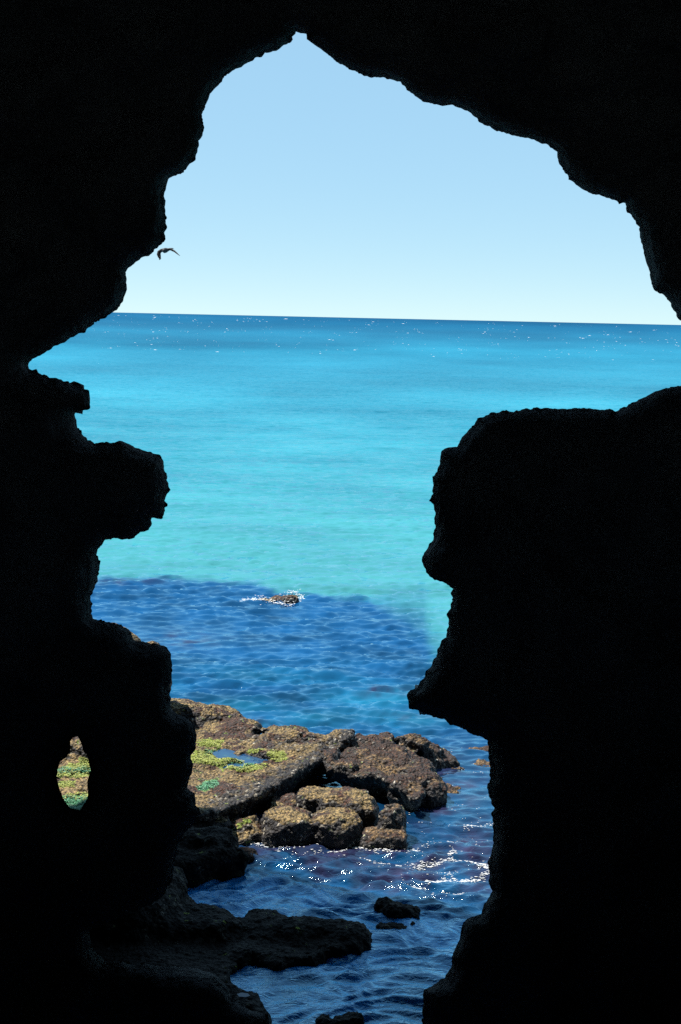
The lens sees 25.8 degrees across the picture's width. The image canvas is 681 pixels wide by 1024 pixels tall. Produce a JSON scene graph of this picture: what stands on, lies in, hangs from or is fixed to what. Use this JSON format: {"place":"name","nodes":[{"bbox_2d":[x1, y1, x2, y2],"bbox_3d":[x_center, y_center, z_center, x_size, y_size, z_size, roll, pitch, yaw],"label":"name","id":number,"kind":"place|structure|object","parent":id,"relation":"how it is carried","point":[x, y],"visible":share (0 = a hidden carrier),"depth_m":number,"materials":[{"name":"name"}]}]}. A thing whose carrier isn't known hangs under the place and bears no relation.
{"place":"outdoors","nodes":[
{"label":"outdoors","id":0,"kind":"place"},
{"bbox_2d":[157,248,179,259],"bbox_3d":[-3.082,-4.615,26.580,0.343,0.229,0.314,-3,8,-27],"label":"bird","id":1,"kind":"object","parent":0,"point":[163,250],"visible":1,"depth_m":26.59},
{"bbox_2d":[0,0,680,1023],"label":"cave wall","id":2,"kind":"structure","parent":0,"point":[552,556],"depth_m":13.66,"materials":[{"name":"black stone"}]},
{"bbox_2d":[89,866,371,997],"bbox_3d":[-1.935,6.049,21.254,4.805,1.157,4.443,1,7,0],"label":"rock ledge","id":3,"kind":"object","parent":2,"relation":"attached to","point":[175,924],"visible":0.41,"depth_m":21.12,"materials":[{"name":"black stone"}]},
{"bbox_2d":[229,981,271,1023],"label":"rock ledge","id":4,"kind":"object","parent":2,"relation":"attached to","point":[250,1000],"visible":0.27,"depth_m":19.36,"materials":[{"name":"stone"}]},
{"bbox_2d":[28,312,680,1023],"bbox_3d":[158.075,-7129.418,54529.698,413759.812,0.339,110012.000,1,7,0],"label":"sea","id":5,"kind":"structure","parent":0,"point":[300,456],"depth_m":60.91,"materials":[{"name":"liquid"}]},
{"bbox_2d":[57,736,90,809],"bbox_3d":[-4.905,5.044,26.917,1.554,1.543,5.613,0,8,-7],"label":"mossy rock","id":6,"kind":"object","parent":5,"relation":"in","point":[74,770],"visible":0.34,"depth_m":26.64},
{"bbox_2d":[111,622,171,690],"bbox_3d":[-5.153,3.811,30.972,3.301,3.145,3.022,1,7,0],"label":"rock stack","id":7,"kind":"object","parent":5,"relation":"in","point":[135,637],"visible":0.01,"depth_m":30.66,"materials":[{"name":"brown stone"}]},
{"bbox_2d":[174,821,257,887],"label":"shaded slab","id":8,"kind":"structure","parent":5,"relation":"in","point":[209,850],"depth_m":23.95,"materials":[{"name":"black stone"}]},
{"bbox_2d":[215,816,231,828],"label":"boulder","id":9,"kind":"object","parent":5,"relation":"in","point":[223,821],"visible":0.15,"depth_m":25.58,"materials":[{"name":"black stone"}]},
{"bbox_2d":[230,815,262,845],"bbox_3d":[-1.635,5.583,25.786,0.965,0.534,0.779,1,7,0],"label":"boulder","id":10,"kind":"object","parent":5,"relation":"in","point":[247,830],"visible":0.43,"depth_m":25.62,"materials":[{"name":"brown stone"}]},
{"bbox_2d":[170,698,355,822],"bbox_3d":[-3.321,4.987,28.384,5.120,1.351,6.692,5,8,28],"label":"platform rock","id":11,"kind":"object","parent":5,"relation":"in","point":[242,767],"visible":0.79,"depth_m":28.50,"materials":[{"name":"stone"}]},
{"bbox_2d":[242,590,304,605],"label":"spray","id":12,"kind":"object","parent":5,"relation":"on","point":[275,600],"visible":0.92,"depth_m":47.01,"materials":[{"name":"liquid"}]},
{"bbox_2d":[260,595,298,603],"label":"offshore rock","id":13,"kind":"object","parent":5,"relation":"in","point":[291,598],"visible":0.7,"depth_m":47.03,"materials":[{"name":"brown stone"}]},
{"bbox_2d":[263,793,296,811],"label":"boulder","id":14,"kind":"object","parent":5,"relation":"in","point":[287,799],"visible":0.33,"depth_m":26.79,"materials":[{"name":"brown stone"}]},
{"bbox_2d":[259,806,362,848],"bbox_3d":[-0.505,5.553,25.865,1.830,0.814,1.020,1,7,0],"label":"boulder","id":15,"kind":"object","parent":5,"relation":"in","point":[329,827],"visible":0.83,"depth_m":25.49,"materials":[{"name":"brown stone"}]},
{"bbox_2d":[295,786,379,827],"bbox_3d":[-0.084,5.329,26.666,1.673,0.734,1.017,3,8,15],"label":"boulder","id":16,"kind":"object","parent":5,"relation":"in","point":[362,803],"visible":0.54,"depth_m":26.43,"materials":[{"name":"brown stone"}]},
{"bbox_2d":[315,1011,364,1023],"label":"dark rock","id":17,"kind":"object","parent":5,"relation":"in","point":[348,1017],"visible":1,"depth_m":19.05,"materials":[{"name":"black stone"}]},
{"bbox_2d":[252,769,490,895],"bbox_3d":[1.881,5.470,27.729,4.229,0.200,8.116,5,8,27],"label":"foam","id":18,"kind":"object","parent":5,"relation":"on","point":[423,862],"visible":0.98,"depth_m":24.74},
{"bbox_2d":[355,803,407,848],"bbox_3d":[0.703,5.532,25.812,0.913,0.881,1.094,1,7,0],"label":"boulder","id":19,"kind":"object","parent":5,"relation":"in","point":[388,830],"visible":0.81,"depth_m":25.54,"materials":[{"name":"brown stone"}]},
{"bbox_2d":[320,732,459,810],"bbox_3d":[1.291,5.087,29.349,2.700,1.100,4.167,5,8,27],"label":"weedy rock","id":20,"kind":"object","parent":5,"relation":"in","point":[400,770],"visible":0.88,"depth_m":28.30,"materials":[{"name":"brown stone"}]},
{"bbox_2d":[376,921,414,929],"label":"dark rock","id":21,"kind":"object","parent":5,"relation":"in","point":[391,925],"visible":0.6,"depth_m":22.10,"materials":[{"name":"black stone"}]},
{"bbox_2d":[374,896,420,918],"bbox_3d":[0.848,6.118,22.654,0.782,0.400,0.481,5,8,23],"label":"dark rock","id":22,"kind":"object","parent":5,"relation":"in","point":[386,906],"visible":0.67,"depth_m":22.50,"materials":[{"name":"black stone"}]},
{"bbox_2d":[446,783,460,792],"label":"reef rock","id":23,"kind":"object","parent":5,"relation":"in","point":[451,789],"visible":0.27,"depth_m":28.66,"materials":[{"name":"brown stone"}]},
{"bbox_2d":[451,758,489,769],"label":"reef rock","id":24,"kind":"object","parent":5,"relation":"in","point":[480,762],"visible":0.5,"depth_m":30.38,"materials":[{"name":"brown stone"}]},
{"bbox_2d":[468,745,488,750],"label":"reef rock","id":25,"kind":"object","parent":5,"relation":"in","point":[485,748],"visible":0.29,"depth_m":31.48,"materials":[{"name":"brown stone"}]},
{"bbox_2d":[114,32,680,324],"label":"sky","id":26,"kind":"structure","parent":0,"point":[315,186],"materials":[{"name":"blue"}]}
]}

